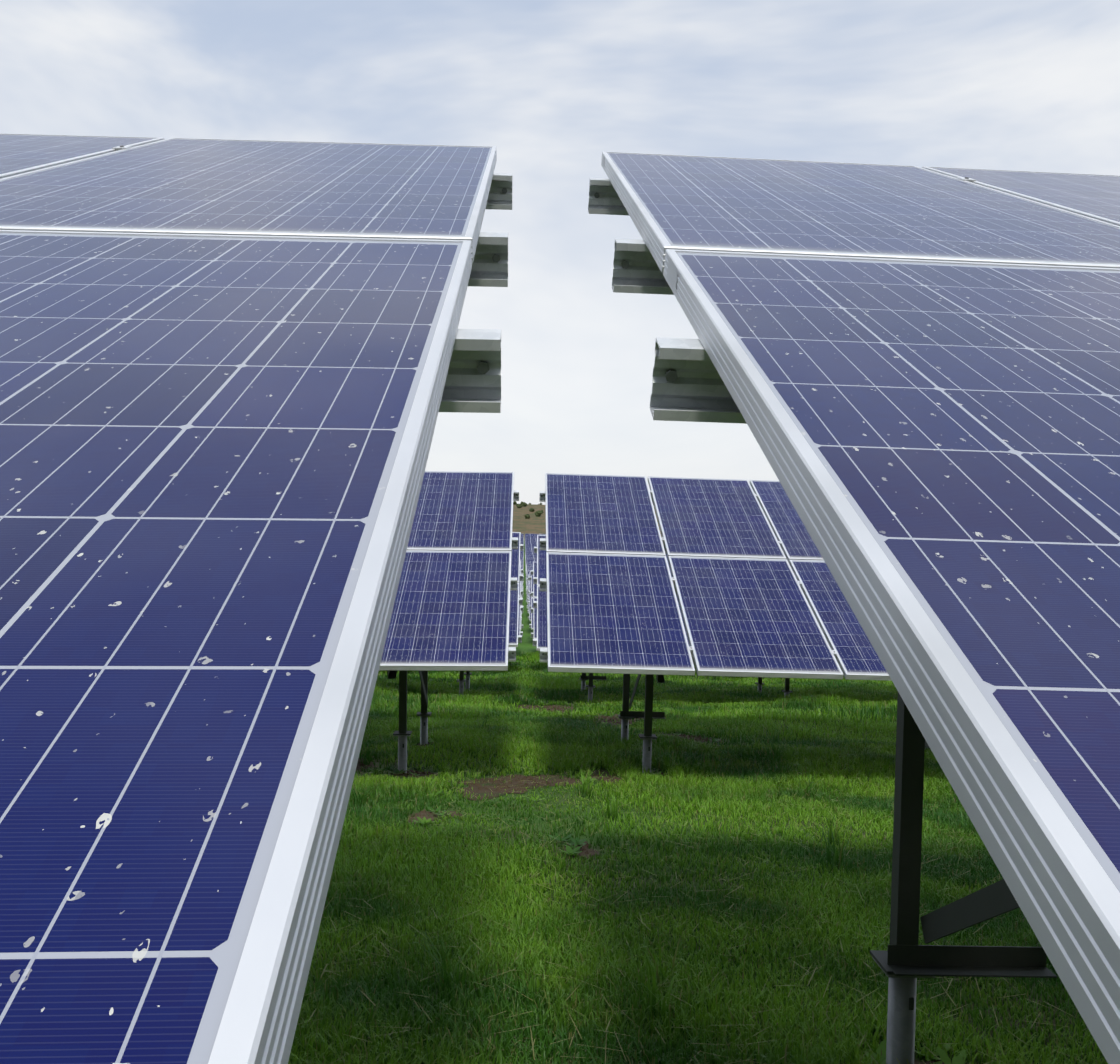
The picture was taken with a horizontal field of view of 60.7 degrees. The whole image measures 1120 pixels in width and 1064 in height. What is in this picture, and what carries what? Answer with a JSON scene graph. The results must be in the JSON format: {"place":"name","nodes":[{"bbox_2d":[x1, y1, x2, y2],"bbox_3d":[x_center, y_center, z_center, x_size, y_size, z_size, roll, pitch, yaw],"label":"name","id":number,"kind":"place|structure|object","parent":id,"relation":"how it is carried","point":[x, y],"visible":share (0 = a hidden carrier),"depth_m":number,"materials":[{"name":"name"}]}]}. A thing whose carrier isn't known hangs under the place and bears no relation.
{"place":"outdoors","nodes":[
{"label":"outdoors","id":0,"kind":"place"},
{"bbox_2d":[0,0,1119,505],"label":"sky","id":1,"kind":"structure","parent":0,"point":[553,85],"materials":[{"name":"white"}]},
{"bbox_2d":[288,504,1107,1063],"bbox_3d":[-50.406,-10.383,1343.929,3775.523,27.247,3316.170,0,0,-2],"label":"terrain","id":2,"kind":"structure","parent":0,"point":[532,524],"depth_m":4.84,"materials":[{"name":"green plant"}]},
{"bbox_2d":[0,133,511,1063],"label":"solar table","id":3,"kind":"object","parent":2,"relation":"on","point":[236,377],"visible":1,"depth_m":0.57,"materials":[{"name":"glass"}]},
{"bbox_2d":[379,471,518,772],"bbox_3d":[-5.444,1.155,7.696,10.184,3.562,2.993,0,0,-2],"label":"solar table","id":4,"kind":"object","parent":2,"relation":"on","point":[451,607],"visible":0.21,"depth_m":7.39,"materials":[{"name":"laminate"}]},
{"bbox_2d":[457,532,522,695],"bbox_3d":[-5.663,1.720,14.175,10.184,3.562,2.993,1,1,-2],"label":"solar table","id":5,"kind":"object","parent":2,"relation":"on","point":[515,638],"visible":0.02,"depth_m":13.90,"materials":[{"name":"laminate"}]},
{"bbox_2d":[482,560,522,672],"bbox_3d":[-5.890,2.409,20.482,10.184,3.562,2.993,0,0,-2],"label":"solar table","id":6,"kind":"object","parent":2,"relation":"on","point":[520,607],"visible":0.02,"depth_m":20.36,"materials":[{"name":"laminate"}]},
{"bbox_2d":[520,573,523,629],"bbox_3d":[-6.136,2.826,26.969,10.184,3.562,2.993,1,0,-2],"label":"solar table","id":7,"kind":"object","parent":2,"relation":"on","point":[521,626],"depth_m":26.73,"materials":[{"name":"laminate"}]},
{"bbox_2d":[526,574,528,608],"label":"solar table","id":8,"kind":"object","parent":2,"relation":"on","point":[528,594],"visible":0.02,"depth_m":46.37,"materials":[{"name":"laminate"}]},
{"bbox_2d":[526,572,529,602],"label":"solar table","id":9,"kind":"object","parent":2,"relation":"on","point":[527,585],"visible":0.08,"depth_m":52.86,"materials":[{"name":"laminate"}]},
{"bbox_2d":[513,501,543,518],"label":"hillside scrub","id":10,"kind":"object","parent":2,"relation":"on","point":[524,504],"visible":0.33,"depth_m":333.05,"materials":[{"name":"green plant"}]},
{"bbox_2d":[527,574,529,613],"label":"solar table","id":11,"kind":"object","parent":2,"relation":"on","point":[528,599],"depth_m":39.51,"materials":[{"name":"laminate"}]},
{"bbox_2d":[528,571,530,620],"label":"solar table","id":12,"kind":"object","parent":2,"relation":"on","point":[529,602],"visible":0.06,"depth_m":33.28,"materials":[{"name":"laminate"}]},
{"bbox_2d":[529,575,533,629],"bbox_3d":[4.206,2.993,27.333,10.184,3.562,2.993,1,0,-2],"label":"solar table","id":13,"kind":"object","parent":2,"relation":"on","point":[530,607],"visible":0.02,"depth_m":26.84,"materials":[{"name":"laminate"}]},
{"bbox_2d":[525,534,545,535],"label":"solar table","id":14,"kind":"object","parent":2,"relation":"on","point":[533,534],"visible":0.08,"depth_m":194.53,"materials":[{"name":"laminate"}]},
{"bbox_2d":[531,562,705,677],"bbox_3d":[4.445,2.533,20.926,10.184,3.562,2.993,1,0,-2],"label":"solar table","id":15,"kind":"object","parent":2,"relation":"on","point":[534,595],"visible":0.02,"depth_m":20.65,"materials":[{"name":"laminate"}]},
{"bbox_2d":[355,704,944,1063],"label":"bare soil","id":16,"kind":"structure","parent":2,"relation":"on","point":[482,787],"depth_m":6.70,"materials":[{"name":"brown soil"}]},
{"bbox_2d":[533,535,792,702],"bbox_3d":[4.659,1.999,14.439,10.184,3.562,2.993,2,1,-2],"label":"solar table","id":17,"kind":"object","parent":2,"relation":"on","point":[540,605],"visible":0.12,"depth_m":13.83,"materials":[{"name":"laminate"}]},
{"bbox_2d":[539,473,928,772],"bbox_3d":[4.889,1.364,8.085,10.184,3.562,2.993,2,0,-2],"label":"solar table","id":18,"kind":"object","parent":2,"relation":"on","point":[751,584],"visible":0.52,"depth_m":7.48,"materials":[{"name":"glass"}]},
{"bbox_2d":[588,151,1119,1063],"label":"solar table","id":19,"kind":"object","parent":2,"relation":"on","point":[908,375],"visible":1,"depth_m":0.87,"materials":[{"name":"glass"}]}
]}

